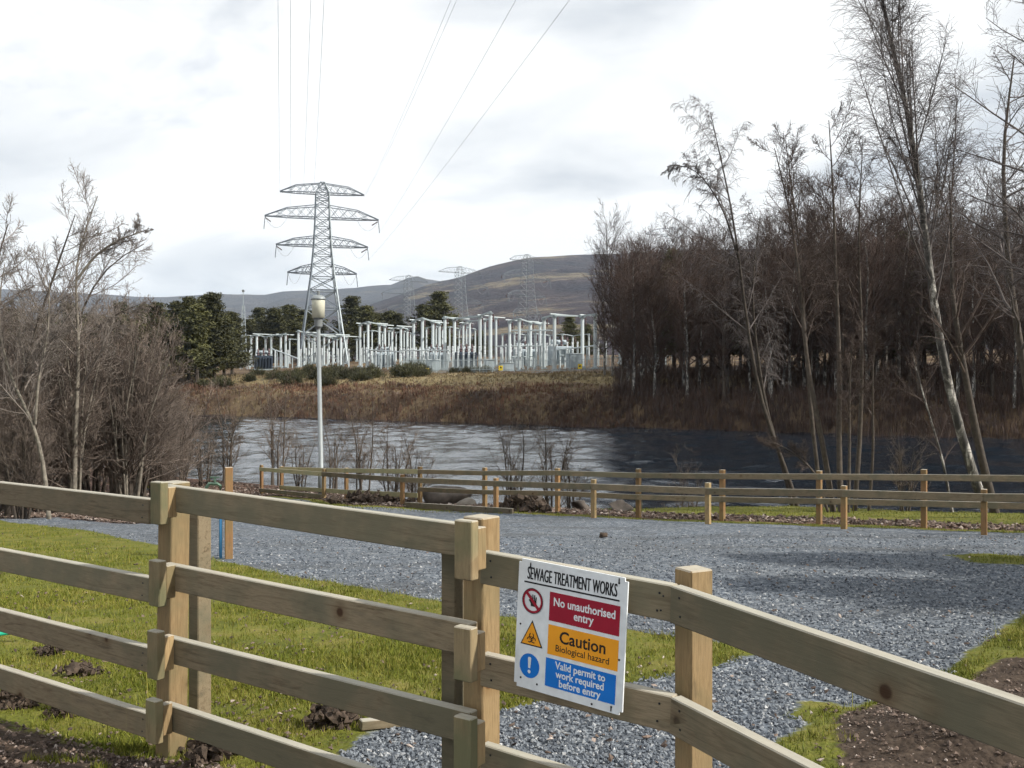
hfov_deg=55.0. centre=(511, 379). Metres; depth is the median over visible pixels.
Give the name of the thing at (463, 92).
power line
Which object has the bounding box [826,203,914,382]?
wood tree
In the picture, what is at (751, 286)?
wood tree
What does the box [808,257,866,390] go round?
wood tree
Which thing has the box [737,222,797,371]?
wood tree
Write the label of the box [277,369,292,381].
broom bush
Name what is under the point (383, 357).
transformer
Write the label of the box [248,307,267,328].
pine tree
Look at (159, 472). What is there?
thicket shrub
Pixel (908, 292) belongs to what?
pine tree
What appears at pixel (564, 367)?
busbar gantry
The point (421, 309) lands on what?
pine tree
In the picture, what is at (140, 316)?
pine tree
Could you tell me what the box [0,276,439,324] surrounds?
hills
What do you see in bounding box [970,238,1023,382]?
wood tree
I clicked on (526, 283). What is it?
pylon
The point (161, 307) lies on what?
pine tree
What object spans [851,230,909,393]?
wood tree
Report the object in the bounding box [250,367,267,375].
broom bush
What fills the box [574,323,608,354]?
pine tree
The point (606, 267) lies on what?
wood tree
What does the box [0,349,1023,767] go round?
ground
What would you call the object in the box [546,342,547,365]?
insulator post
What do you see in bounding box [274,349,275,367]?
insulator post
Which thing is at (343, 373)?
broom bush
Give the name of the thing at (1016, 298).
wood tree
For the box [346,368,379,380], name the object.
broom bush
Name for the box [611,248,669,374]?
wood tree
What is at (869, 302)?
wood tree
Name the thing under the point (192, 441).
thicket shrub
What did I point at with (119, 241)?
ash tree
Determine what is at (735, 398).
willow scrub
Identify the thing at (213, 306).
pine tree
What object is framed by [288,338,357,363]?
busbar gantry
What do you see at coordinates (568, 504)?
bank sapling
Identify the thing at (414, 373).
broom bush
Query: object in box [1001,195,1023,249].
wood tree
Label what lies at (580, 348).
pine tree
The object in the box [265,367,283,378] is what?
broom bush
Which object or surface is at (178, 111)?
sky
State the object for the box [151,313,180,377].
pine tree
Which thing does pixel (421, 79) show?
power line
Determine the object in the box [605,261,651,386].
wood tree
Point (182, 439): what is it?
thicket shrub
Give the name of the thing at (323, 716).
earth clod
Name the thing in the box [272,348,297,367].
busbar
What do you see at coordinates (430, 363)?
equipment kiosk
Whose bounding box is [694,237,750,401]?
wood tree
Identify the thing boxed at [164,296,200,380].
pine tree
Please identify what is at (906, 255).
wood tree
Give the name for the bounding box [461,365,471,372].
broom bush
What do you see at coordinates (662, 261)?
wood tree
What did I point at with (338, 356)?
insulator post
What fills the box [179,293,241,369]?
pine tree
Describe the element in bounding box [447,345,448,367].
insulator post
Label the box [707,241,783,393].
wood tree
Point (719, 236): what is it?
wood tree
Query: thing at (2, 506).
thicket shrub
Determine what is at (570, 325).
pine tree
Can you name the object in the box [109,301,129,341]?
pine tree
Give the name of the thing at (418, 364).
broom bush
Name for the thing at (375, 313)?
pine tree
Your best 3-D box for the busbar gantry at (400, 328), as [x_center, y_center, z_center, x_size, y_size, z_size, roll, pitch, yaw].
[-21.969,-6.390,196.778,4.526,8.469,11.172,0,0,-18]
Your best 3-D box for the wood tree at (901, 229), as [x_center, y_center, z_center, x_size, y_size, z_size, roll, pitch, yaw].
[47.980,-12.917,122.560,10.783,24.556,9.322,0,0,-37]
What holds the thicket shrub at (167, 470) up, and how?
on the ground at (538, 527)
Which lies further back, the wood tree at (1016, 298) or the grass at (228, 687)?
the wood tree at (1016, 298)
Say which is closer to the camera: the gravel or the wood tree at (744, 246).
the gravel
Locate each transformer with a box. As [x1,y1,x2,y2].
[254,348,272,369]
[374,344,393,366]
[425,344,446,367]
[455,344,476,367]
[513,341,534,364]
[547,336,571,364]
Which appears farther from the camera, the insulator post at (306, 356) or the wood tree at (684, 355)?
the insulator post at (306, 356)
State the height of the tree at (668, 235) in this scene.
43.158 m
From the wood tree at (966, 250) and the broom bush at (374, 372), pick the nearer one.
the wood tree at (966, 250)
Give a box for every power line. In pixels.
[278,40,279,168]
[290,0,290,119]
[303,4,310,186]
[314,6,323,179]
[364,0,456,196]
[368,1,450,187]
[373,1,568,254]
[380,0,515,230]
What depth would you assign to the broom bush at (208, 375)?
170.53 m
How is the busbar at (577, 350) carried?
on the ground at (538, 527)
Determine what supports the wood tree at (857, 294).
on the ground at (538, 527)
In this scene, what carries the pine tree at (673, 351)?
on the ground at (538, 527)
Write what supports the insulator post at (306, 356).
on the ground at (538, 527)
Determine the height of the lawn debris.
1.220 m
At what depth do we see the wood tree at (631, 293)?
127.21 m
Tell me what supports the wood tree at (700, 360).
on the ground at (538, 527)
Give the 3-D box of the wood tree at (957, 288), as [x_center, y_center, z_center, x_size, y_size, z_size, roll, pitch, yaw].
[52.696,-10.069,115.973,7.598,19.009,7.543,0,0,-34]
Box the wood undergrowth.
[610,351,1023,438]
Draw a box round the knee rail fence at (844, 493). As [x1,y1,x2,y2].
[259,465,1023,534]
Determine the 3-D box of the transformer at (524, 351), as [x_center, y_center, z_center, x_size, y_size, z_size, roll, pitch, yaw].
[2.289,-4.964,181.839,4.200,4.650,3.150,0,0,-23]
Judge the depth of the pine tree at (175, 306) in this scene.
173.97 m
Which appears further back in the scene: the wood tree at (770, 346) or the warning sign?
the wood tree at (770, 346)
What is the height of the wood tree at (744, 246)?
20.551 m
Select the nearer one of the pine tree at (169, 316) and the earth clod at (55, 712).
the earth clod at (55, 712)
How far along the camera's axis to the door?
157.36 m
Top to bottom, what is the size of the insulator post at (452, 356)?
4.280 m
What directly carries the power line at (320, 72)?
attached to the pylon at (331, 265)
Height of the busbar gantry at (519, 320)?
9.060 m
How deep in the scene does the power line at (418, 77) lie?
96.06 m
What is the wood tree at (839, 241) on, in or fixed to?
on the ground at (538, 527)
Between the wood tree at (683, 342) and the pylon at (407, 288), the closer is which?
the wood tree at (683, 342)
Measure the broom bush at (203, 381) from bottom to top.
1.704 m
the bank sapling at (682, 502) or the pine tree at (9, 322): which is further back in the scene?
the pine tree at (9, 322)
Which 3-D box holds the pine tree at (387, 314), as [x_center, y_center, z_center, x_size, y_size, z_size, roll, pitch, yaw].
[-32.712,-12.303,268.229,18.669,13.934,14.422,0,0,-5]
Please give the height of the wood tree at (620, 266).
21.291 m
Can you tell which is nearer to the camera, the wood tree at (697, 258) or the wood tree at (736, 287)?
the wood tree at (697, 258)
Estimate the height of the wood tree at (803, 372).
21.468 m
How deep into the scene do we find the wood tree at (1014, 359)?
87.27 m
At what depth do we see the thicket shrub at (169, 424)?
36.10 m
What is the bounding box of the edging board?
[404,502,513,513]
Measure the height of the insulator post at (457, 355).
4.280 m
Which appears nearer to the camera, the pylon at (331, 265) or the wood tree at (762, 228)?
the wood tree at (762, 228)
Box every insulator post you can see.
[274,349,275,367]
[300,348,301,366]
[305,347,306,364]
[321,347,322,366]
[332,347,333,365]
[337,348,338,365]
[348,348,349,366]
[375,348,376,366]
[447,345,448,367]
[452,345,453,367]
[457,345,458,367]
[468,345,469,367]
[473,345,474,367]
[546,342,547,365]
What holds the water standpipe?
on the ground at (538, 527)
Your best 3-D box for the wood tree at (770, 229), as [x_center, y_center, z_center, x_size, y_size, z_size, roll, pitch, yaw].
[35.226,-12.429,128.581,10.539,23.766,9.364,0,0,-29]
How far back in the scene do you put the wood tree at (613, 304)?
114.05 m
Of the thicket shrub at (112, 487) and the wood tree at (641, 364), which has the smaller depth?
the thicket shrub at (112, 487)
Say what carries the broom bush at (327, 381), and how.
on the ground at (538, 527)
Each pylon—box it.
[264,182,379,364]
[381,275,434,355]
[430,266,488,353]
[501,254,550,353]
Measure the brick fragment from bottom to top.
0.098 m
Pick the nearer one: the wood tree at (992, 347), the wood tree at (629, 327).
the wood tree at (992, 347)
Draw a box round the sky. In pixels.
[0,0,1023,296]
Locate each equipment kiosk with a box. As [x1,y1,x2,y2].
[426,359,439,369]
[484,359,493,371]
[499,362,513,370]
[565,353,583,367]
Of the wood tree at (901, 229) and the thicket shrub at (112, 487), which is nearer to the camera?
the thicket shrub at (112, 487)
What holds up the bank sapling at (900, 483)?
on the ground at (538, 527)
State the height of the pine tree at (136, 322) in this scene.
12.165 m
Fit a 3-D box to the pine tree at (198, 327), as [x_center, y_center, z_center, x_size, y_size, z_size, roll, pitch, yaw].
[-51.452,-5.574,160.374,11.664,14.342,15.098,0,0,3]
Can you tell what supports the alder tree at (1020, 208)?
on the ground at (538, 527)
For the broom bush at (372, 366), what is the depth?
164.16 m
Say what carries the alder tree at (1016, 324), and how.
on the ground at (538, 527)
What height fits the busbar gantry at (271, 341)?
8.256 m
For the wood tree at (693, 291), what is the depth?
122.68 m
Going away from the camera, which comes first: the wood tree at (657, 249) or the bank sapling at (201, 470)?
the bank sapling at (201, 470)
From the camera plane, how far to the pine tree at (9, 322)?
175.02 m
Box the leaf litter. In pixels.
[0,480,1023,530]
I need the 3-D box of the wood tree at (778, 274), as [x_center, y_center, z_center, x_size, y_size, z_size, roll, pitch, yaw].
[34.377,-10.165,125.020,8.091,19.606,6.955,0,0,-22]
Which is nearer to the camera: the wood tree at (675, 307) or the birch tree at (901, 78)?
the birch tree at (901, 78)
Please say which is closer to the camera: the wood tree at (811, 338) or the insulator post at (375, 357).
the wood tree at (811, 338)
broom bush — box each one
[194,378,208,386]
[199,369,212,378]
[208,374,234,386]
[222,378,233,386]
[242,371,259,381]
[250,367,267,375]
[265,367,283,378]
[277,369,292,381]
[278,375,295,383]
[285,372,303,383]
[292,369,305,377]
[301,361,313,373]
[304,367,316,379]
[314,373,338,385]
[315,369,327,376]
[322,366,336,378]
[331,365,352,379]
[334,364,341,371]
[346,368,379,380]
[366,362,380,372]
[366,367,387,377]
[389,361,408,376]
[396,364,415,376]
[404,366,420,376]
[415,360,429,371]
[416,365,432,376]
[447,366,457,372]
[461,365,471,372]
[473,365,484,372]
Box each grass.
[0,499,1023,767]
[162,369,1019,434]
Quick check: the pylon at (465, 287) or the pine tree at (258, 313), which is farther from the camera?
the pylon at (465, 287)
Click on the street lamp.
(318, 307)
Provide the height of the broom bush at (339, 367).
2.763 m
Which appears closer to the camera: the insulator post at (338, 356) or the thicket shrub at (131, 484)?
the thicket shrub at (131, 484)
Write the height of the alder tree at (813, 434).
11.687 m
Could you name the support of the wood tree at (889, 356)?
on the ground at (538, 527)
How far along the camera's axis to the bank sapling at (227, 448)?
40.81 m
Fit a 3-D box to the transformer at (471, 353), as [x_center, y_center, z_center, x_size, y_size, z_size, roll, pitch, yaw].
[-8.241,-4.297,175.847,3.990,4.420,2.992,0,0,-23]
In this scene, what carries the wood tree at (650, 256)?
on the ground at (538, 527)
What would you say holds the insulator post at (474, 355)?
on the ground at (538, 527)
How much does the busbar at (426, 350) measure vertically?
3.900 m
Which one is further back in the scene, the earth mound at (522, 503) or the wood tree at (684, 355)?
the wood tree at (684, 355)
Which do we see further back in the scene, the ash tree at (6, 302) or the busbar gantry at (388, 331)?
the busbar gantry at (388, 331)
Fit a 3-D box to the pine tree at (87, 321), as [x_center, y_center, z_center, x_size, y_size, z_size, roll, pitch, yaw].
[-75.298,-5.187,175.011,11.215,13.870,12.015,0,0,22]
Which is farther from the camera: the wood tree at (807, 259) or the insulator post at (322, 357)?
the insulator post at (322, 357)
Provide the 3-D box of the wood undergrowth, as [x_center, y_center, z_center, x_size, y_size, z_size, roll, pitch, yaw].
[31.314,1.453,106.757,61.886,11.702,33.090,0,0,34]
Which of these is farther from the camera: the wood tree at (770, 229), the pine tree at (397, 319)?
the pine tree at (397, 319)
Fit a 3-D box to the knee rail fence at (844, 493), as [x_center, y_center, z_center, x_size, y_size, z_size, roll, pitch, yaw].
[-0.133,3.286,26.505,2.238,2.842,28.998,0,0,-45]
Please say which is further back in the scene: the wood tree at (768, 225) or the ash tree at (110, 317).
the wood tree at (768, 225)
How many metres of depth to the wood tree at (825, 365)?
102.91 m
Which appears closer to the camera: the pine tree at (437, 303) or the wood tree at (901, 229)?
the wood tree at (901, 229)
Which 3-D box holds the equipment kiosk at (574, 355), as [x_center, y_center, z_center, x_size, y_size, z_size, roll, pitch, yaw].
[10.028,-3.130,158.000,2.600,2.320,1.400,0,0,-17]
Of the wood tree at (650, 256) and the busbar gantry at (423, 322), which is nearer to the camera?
the wood tree at (650, 256)
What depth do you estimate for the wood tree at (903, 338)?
94.73 m
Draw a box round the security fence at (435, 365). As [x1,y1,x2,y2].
[406,355,671,372]
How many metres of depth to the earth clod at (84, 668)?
6.33 m
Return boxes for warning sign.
[514,558,628,714]
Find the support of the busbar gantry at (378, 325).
on the ground at (538, 527)
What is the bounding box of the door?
[573,356,578,366]
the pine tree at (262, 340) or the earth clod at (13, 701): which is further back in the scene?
the pine tree at (262, 340)
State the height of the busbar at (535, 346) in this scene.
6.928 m
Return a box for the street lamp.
[311,291,325,493]
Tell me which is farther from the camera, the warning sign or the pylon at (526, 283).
the pylon at (526, 283)
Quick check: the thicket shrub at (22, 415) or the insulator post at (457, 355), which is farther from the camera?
the insulator post at (457, 355)
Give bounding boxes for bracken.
[90,379,1023,436]
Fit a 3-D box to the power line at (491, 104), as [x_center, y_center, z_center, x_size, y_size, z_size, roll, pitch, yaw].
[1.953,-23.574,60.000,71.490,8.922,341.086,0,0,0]
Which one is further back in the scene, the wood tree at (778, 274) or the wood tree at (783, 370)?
the wood tree at (778, 274)
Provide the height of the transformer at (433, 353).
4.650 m
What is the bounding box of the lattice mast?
[240,290,247,368]
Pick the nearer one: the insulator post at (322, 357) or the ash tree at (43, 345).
the ash tree at (43, 345)
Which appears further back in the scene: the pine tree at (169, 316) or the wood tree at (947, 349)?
the pine tree at (169, 316)
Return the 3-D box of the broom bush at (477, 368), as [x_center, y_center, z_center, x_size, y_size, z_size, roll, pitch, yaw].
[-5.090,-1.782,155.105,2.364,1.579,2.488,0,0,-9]
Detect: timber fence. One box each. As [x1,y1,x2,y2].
[0,480,1023,767]
[279,466,1023,527]
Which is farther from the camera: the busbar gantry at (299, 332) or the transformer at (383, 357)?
the busbar gantry at (299, 332)
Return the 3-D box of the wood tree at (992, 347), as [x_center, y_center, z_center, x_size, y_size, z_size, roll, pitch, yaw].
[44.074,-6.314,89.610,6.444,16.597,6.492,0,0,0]
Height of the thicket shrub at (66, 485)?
6.038 m
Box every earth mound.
[327,489,413,503]
[499,494,551,512]
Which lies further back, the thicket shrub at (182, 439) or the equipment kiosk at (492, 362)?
the equipment kiosk at (492, 362)
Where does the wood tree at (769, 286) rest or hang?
on the ground at (538, 527)
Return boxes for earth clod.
[0,690,40,710]
[32,644,65,656]
[42,707,77,720]
[52,659,104,677]
[176,719,242,767]
[301,703,361,731]
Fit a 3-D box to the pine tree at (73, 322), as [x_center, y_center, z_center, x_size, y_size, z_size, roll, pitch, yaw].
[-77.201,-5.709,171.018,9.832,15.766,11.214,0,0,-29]
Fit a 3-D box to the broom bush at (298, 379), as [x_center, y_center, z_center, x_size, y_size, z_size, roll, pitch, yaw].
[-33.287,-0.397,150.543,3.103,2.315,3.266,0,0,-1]
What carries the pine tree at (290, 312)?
on the ground at (538, 527)
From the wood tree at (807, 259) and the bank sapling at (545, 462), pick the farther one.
the wood tree at (807, 259)
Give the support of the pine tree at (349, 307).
on the ground at (538, 527)
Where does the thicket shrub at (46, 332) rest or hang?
on the ground at (538, 527)
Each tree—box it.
[0,161,153,488]
[0,179,109,515]
[0,193,43,402]
[0,240,77,518]
[1,217,152,392]
[2,308,21,340]
[55,302,93,349]
[81,315,120,370]
[82,313,92,345]
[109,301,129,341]
[113,319,147,359]
[127,304,164,358]
[138,301,182,378]
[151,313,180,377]
[162,302,234,382]
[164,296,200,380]
[164,300,183,323]
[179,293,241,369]
[182,292,252,380]
[217,314,251,375]
[227,311,259,374]
[238,318,264,359]
[240,307,310,362]
[247,323,287,358]
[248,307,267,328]
[268,321,316,362]
[271,304,322,361]
[296,309,308,337]
[301,310,335,351]
[321,324,365,361]
[328,295,361,358]
[332,304,390,359]
[362,312,389,351]
[374,309,418,351]
[381,313,411,358]
[402,303,456,349]
[415,290,464,347]
[415,327,450,353]
[437,320,467,352]
[464,331,497,355]
[556,316,580,349]
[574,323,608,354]
[574,333,592,353]
[580,242,620,374]
[584,197,640,376]
[594,228,650,382]
[595,252,651,384]
[601,227,644,367]
[605,238,669,389]
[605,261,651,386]
[608,229,676,381]
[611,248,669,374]
[615,248,658,373]
[622,222,676,372]
[622,239,689,395]
[624,226,668,369]
[631,267,677,378]
[646,227,699,257]
[648,230,678,366]
[652,204,700,266]
[654,248,703,369]
[655,95,799,505]
[657,230,712,387]
[660,252,701,366]
[662,236,715,396]
[663,222,726,374]
[667,234,717,371]
[672,266,721,387]
[678,217,719,335]
[689,222,752,377]
[690,220,743,366]
[693,267,739,389]
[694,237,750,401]
[695,216,743,316]
[699,243,752,392]
[700,244,740,348]
[703,257,744,364]
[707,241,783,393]
[726,232,762,366]
[729,224,791,367]
[734,226,760,362]
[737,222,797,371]
[738,255,796,394]
[739,194,797,343]
[739,276,796,399]
[741,202,800,373]
[745,203,803,324]
[746,86,908,512]
[748,122,842,506]
[754,229,799,360]
[756,238,818,393]
[760,228,813,392]
[765,200,832,388]
[770,159,857,379]
[774,254,827,368]
[780,228,841,372]
[781,199,831,370]
[790,264,858,391]
[795,155,881,374]
[799,188,848,367]
[803,227,868,393]
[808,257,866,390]
[809,193,862,360]
[820,0,1009,512]
[820,251,876,386]
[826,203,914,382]
[831,191,919,385]
[840,177,919,371]
[840,238,905,379]
[844,215,871,360]
[845,303,915,363]
[846,221,915,364]
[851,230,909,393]
[853,188,944,380]
[862,185,918,364]
[869,182,929,362]
[869,205,918,365]
[873,272,928,388]
[886,339,968,511]
[887,231,931,366]
[888,232,964,400]
[891,257,964,368]
[895,139,1022,512]
[902,211,982,389]
[906,181,969,372]
[906,215,1006,398]
[909,226,986,367]
[912,0,1023,346]
[923,220,980,369]
[924,186,998,378]
[932,49,1023,391]
[936,244,1002,399]
[945,154,1023,364]
[958,224,1023,396]
[959,198,1021,355]
[959,217,1018,357]
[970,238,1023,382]
[975,233,1023,407]
[982,174,1023,338]
[983,196,1023,375]
[987,230,1023,386]
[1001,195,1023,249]
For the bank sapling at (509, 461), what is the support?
on the ground at (538, 527)
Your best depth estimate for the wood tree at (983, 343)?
104.48 m
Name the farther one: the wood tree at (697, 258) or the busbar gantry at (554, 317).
the busbar gantry at (554, 317)
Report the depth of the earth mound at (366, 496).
30.41 m
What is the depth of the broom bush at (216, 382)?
156.43 m
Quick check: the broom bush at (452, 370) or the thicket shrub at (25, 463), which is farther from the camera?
the broom bush at (452, 370)
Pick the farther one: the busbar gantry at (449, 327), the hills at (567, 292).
the hills at (567, 292)
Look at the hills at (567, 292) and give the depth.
1882.85 m
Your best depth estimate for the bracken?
126.32 m
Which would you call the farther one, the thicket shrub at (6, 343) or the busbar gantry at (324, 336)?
the busbar gantry at (324, 336)
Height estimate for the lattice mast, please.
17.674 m
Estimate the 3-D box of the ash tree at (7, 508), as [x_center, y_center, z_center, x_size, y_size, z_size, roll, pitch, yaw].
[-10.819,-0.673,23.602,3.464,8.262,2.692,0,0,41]
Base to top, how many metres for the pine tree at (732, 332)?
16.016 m
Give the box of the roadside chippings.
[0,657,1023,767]
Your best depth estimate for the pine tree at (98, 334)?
169.44 m
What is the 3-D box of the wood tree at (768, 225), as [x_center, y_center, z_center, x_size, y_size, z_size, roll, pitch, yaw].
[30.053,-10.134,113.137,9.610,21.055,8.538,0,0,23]
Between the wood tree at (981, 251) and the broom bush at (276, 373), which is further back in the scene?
the broom bush at (276, 373)
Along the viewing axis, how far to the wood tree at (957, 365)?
91.20 m
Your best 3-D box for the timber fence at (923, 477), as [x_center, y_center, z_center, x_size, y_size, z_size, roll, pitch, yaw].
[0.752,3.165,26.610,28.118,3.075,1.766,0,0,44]
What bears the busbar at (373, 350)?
on the ground at (538, 527)
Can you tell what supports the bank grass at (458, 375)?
on the ground at (538, 527)
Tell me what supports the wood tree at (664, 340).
on the ground at (538, 527)
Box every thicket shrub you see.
[0,284,116,510]
[0,297,105,510]
[0,306,23,411]
[0,344,109,492]
[0,354,70,515]
[0,369,68,518]
[0,393,25,479]
[0,396,90,512]
[1,278,79,479]
[1,299,128,489]
[15,298,139,492]
[56,280,199,493]
[61,323,111,487]
[64,337,95,490]
[82,304,194,478]
[82,315,227,496]
[85,309,197,495]
[142,409,190,497]
[146,383,187,482]
[152,399,198,480]
[163,376,221,480]
[177,408,203,478]
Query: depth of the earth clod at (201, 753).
4.49 m
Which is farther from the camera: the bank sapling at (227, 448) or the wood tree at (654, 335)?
the wood tree at (654, 335)
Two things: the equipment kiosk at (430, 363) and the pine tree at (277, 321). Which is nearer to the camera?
the equipment kiosk at (430, 363)
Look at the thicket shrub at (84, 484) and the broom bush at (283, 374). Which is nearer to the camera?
the thicket shrub at (84, 484)
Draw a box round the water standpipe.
[205,467,232,558]
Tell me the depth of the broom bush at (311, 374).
154.53 m
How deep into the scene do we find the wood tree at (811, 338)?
101.23 m
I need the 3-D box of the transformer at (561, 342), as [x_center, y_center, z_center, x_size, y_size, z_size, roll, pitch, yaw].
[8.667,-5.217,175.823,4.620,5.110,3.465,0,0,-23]
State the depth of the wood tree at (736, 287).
128.38 m
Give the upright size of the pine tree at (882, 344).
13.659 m
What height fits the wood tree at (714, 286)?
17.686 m
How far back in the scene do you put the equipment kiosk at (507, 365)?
159.43 m
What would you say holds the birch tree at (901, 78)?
on the ground at (538, 527)
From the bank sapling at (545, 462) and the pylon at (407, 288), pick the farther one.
the pylon at (407, 288)
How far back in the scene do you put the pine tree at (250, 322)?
270.94 m
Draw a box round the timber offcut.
[359,718,402,730]
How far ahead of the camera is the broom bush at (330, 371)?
152.70 m
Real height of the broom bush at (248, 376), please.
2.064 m
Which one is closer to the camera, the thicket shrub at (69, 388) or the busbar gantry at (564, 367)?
the thicket shrub at (69, 388)
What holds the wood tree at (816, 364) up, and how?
on the ground at (538, 527)
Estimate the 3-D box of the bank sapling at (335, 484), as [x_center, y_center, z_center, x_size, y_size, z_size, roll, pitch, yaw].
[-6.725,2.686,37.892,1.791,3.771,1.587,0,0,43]
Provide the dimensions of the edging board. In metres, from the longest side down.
4.758 x 0.160 x 0.060 m
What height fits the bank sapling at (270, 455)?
5.123 m
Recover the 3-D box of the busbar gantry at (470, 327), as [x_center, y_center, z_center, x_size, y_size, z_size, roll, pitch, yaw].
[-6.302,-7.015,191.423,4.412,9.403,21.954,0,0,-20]
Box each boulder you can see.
[422,485,471,503]
[456,497,475,504]
[571,500,590,509]
[609,499,633,511]
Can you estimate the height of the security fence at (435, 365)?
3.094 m
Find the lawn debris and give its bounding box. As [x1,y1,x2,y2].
[0,533,1023,767]
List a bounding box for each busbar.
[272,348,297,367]
[366,349,402,369]
[400,350,449,369]
[496,345,551,366]
[512,330,551,369]
[552,345,592,365]
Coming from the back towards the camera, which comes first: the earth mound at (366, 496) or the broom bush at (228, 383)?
the broom bush at (228, 383)
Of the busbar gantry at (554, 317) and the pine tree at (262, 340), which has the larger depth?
the pine tree at (262, 340)
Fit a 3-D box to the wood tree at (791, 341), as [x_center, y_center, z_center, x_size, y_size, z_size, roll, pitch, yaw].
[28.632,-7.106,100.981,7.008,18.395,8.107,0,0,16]
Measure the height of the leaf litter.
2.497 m
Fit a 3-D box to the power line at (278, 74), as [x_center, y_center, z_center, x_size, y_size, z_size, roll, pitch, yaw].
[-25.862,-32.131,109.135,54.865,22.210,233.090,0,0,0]
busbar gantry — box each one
[247,333,293,367]
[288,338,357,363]
[295,330,316,367]
[320,334,358,365]
[356,321,393,366]
[362,330,411,362]
[390,325,411,362]
[409,317,448,359]
[425,326,477,361]
[441,311,493,369]
[459,316,504,365]
[501,332,591,361]
[505,318,548,370]
[511,356,534,368]
[541,313,598,370]
[559,355,569,368]
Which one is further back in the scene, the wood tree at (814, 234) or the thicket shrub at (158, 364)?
the wood tree at (814, 234)
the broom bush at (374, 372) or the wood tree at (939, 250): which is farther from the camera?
the broom bush at (374, 372)
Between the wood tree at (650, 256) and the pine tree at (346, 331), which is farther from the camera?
the pine tree at (346, 331)
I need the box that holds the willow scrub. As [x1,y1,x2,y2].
[172,379,1023,438]
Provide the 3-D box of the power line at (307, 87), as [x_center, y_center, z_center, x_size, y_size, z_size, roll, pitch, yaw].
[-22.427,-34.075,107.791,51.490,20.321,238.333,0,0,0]
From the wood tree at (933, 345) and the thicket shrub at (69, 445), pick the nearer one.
the thicket shrub at (69, 445)
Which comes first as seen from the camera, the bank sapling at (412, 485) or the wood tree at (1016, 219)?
the bank sapling at (412, 485)
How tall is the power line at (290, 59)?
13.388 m
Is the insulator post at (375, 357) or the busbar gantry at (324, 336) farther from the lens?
the busbar gantry at (324, 336)
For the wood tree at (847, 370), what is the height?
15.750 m
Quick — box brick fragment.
[599,532,607,537]
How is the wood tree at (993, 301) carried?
on the ground at (538, 527)
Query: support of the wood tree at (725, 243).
on the ground at (538, 527)
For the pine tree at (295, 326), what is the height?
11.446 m
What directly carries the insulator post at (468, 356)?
on the ground at (538, 527)
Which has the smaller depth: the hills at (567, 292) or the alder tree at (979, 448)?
the alder tree at (979, 448)
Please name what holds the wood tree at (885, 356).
on the ground at (538, 527)
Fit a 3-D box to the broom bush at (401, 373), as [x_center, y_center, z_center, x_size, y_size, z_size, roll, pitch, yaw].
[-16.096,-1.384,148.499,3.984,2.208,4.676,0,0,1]
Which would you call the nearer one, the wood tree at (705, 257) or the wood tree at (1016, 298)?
the wood tree at (1016, 298)
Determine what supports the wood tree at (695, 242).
on the ground at (538, 527)
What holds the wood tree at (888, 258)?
on the ground at (538, 527)
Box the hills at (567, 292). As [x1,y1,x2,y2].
[237,246,1021,360]
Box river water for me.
[90,414,1023,513]
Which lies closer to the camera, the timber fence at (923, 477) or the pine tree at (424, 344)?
the timber fence at (923, 477)
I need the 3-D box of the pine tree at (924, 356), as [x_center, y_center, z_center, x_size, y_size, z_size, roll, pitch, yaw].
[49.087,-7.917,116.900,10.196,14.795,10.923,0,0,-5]
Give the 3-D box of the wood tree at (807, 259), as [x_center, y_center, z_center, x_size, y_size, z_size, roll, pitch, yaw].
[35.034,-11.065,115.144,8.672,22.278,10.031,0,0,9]
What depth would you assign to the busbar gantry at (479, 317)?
170.91 m
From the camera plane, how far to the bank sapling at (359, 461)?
35.93 m
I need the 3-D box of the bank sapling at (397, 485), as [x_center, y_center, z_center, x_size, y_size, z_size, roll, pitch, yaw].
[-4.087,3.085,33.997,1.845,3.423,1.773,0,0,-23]
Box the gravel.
[108,531,1023,767]
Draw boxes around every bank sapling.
[184,406,226,486]
[208,372,258,484]
[235,368,315,485]
[281,427,317,486]
[322,388,407,490]
[322,401,351,488]
[366,420,420,491]
[398,414,439,500]
[475,403,553,498]
[526,415,581,507]
[548,430,589,508]
[662,443,720,507]
[884,423,936,510]
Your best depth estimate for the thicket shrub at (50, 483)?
24.93 m
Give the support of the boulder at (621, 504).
on the ground at (538, 527)
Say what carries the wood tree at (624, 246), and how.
on the ground at (538, 527)
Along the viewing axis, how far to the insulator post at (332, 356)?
215.89 m
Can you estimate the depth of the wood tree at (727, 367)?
106.02 m
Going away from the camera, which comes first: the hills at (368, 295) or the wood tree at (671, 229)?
the wood tree at (671, 229)
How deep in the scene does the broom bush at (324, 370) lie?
153.42 m
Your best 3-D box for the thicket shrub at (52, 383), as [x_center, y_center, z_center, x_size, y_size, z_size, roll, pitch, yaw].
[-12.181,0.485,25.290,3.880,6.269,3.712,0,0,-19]
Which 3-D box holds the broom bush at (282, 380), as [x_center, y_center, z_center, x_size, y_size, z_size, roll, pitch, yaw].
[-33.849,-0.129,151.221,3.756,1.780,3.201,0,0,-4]
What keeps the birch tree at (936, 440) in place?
on the ground at (538, 527)
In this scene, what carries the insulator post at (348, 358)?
on the ground at (538, 527)
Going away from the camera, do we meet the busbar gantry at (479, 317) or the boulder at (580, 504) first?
the boulder at (580, 504)
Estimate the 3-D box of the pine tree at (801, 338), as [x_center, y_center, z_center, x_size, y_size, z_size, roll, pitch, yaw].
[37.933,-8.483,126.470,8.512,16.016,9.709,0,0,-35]
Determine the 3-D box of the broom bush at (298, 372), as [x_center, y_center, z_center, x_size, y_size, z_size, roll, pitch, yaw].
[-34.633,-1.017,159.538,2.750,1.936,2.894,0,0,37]
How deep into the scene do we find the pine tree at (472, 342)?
285.84 m
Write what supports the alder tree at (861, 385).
on the ground at (538, 527)
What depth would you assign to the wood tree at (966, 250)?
98.69 m
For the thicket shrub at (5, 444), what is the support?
on the ground at (538, 527)
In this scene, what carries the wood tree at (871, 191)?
on the ground at (538, 527)

